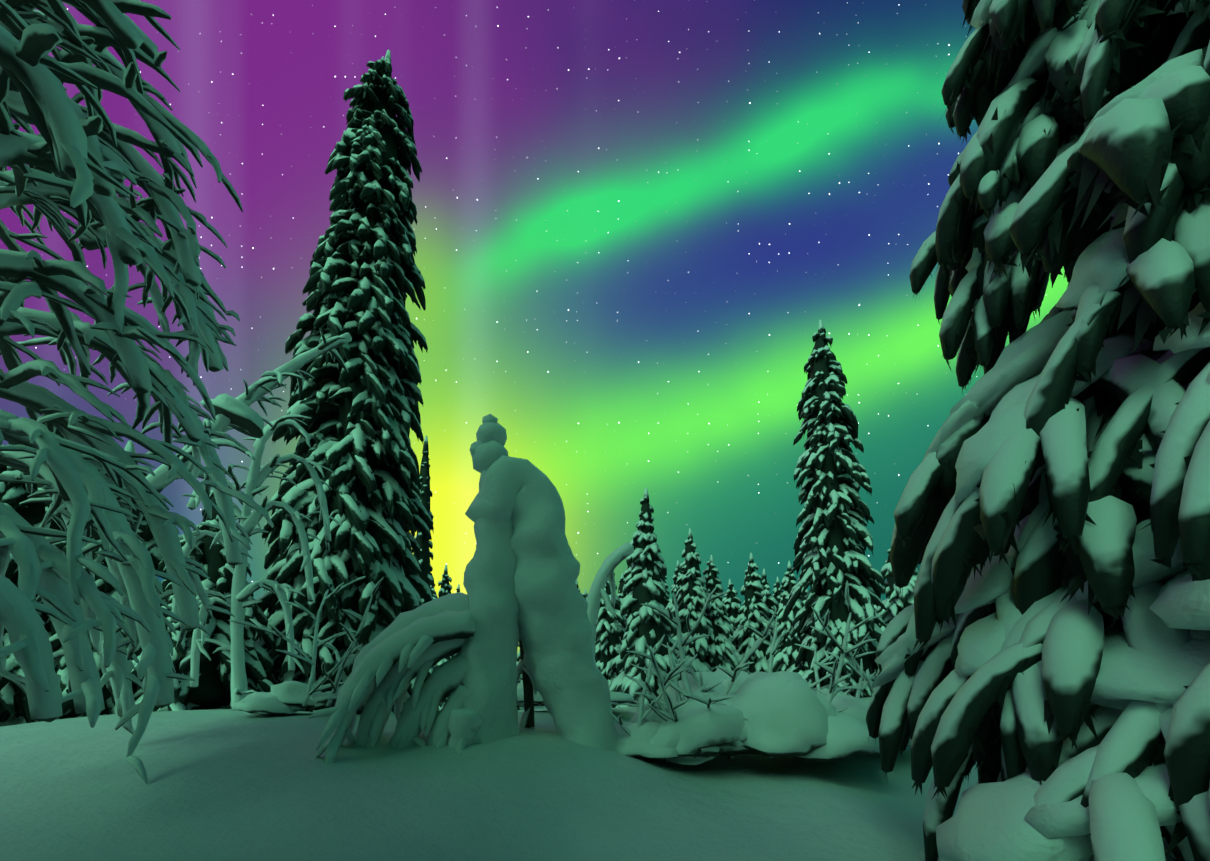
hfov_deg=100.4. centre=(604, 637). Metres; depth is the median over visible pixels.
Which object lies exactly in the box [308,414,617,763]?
snow buried tree
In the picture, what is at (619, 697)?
snow bush
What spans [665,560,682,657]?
tree
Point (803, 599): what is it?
tree
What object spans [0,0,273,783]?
snowy birch tree
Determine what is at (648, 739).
snow bush
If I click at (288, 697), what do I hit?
snow bush
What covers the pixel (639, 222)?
sky
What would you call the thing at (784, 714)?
snow bush
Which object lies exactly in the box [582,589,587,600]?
tree
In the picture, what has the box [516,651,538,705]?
tree
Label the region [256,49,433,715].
tall spruce tree
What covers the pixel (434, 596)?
tree
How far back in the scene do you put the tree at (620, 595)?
30.27 m
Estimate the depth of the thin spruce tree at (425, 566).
16.29 m
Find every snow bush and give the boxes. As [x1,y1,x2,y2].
[228,576,383,714]
[517,581,633,706]
[610,586,736,764]
[630,581,881,761]
[795,632,911,745]
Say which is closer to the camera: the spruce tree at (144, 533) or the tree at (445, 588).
the spruce tree at (144, 533)
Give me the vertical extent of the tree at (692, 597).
10.720 m
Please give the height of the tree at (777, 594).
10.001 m
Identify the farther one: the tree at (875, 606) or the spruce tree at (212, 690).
the tree at (875, 606)
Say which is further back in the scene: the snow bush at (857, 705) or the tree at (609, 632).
the tree at (609, 632)
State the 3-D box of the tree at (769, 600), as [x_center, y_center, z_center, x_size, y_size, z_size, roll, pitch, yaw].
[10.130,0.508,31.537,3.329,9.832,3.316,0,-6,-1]
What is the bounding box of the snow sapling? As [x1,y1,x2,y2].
[587,542,633,663]
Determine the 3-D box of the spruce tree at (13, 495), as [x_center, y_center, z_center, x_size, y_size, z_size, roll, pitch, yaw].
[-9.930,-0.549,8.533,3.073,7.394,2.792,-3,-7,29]
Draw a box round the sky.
[0,0,1068,652]
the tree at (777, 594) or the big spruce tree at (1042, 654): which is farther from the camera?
the tree at (777, 594)
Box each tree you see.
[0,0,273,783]
[0,424,78,726]
[0,440,168,724]
[111,475,277,711]
[145,328,351,710]
[254,589,275,641]
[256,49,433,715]
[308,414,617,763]
[412,435,435,681]
[430,584,437,598]
[435,564,455,710]
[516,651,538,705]
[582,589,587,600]
[595,573,626,707]
[609,488,678,707]
[615,573,626,619]
[617,563,633,644]
[663,575,671,607]
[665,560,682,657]
[670,528,712,680]
[700,555,739,671]
[722,579,742,655]
[731,553,773,674]
[760,569,779,642]
[766,561,808,675]
[772,577,782,615]
[782,319,886,697]
[801,589,807,607]
[866,0,1209,860]
[868,581,882,609]
[874,548,917,677]
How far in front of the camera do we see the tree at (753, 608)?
28.58 m
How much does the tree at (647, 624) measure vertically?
11.414 m
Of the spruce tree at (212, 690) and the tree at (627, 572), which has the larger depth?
the tree at (627, 572)
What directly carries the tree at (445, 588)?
on the snow ground
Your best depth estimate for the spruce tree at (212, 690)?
8.34 m
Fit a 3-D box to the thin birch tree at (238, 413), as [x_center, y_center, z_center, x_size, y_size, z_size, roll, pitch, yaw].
[-5.097,-1.874,7.141,2.256,5.952,2.370,0,-6,-1]
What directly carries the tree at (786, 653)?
on the snow ground
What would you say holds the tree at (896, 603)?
on the snow ground
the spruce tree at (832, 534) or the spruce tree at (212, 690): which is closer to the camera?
the spruce tree at (212, 690)
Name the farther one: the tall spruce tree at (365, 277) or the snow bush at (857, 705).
the tall spruce tree at (365, 277)
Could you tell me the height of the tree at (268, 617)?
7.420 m
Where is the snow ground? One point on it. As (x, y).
(226, 785)
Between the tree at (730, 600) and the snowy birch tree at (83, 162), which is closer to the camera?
the snowy birch tree at (83, 162)
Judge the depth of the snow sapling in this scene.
7.50 m
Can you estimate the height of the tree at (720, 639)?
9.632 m
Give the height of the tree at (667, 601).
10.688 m
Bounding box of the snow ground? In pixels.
[0,706,977,860]

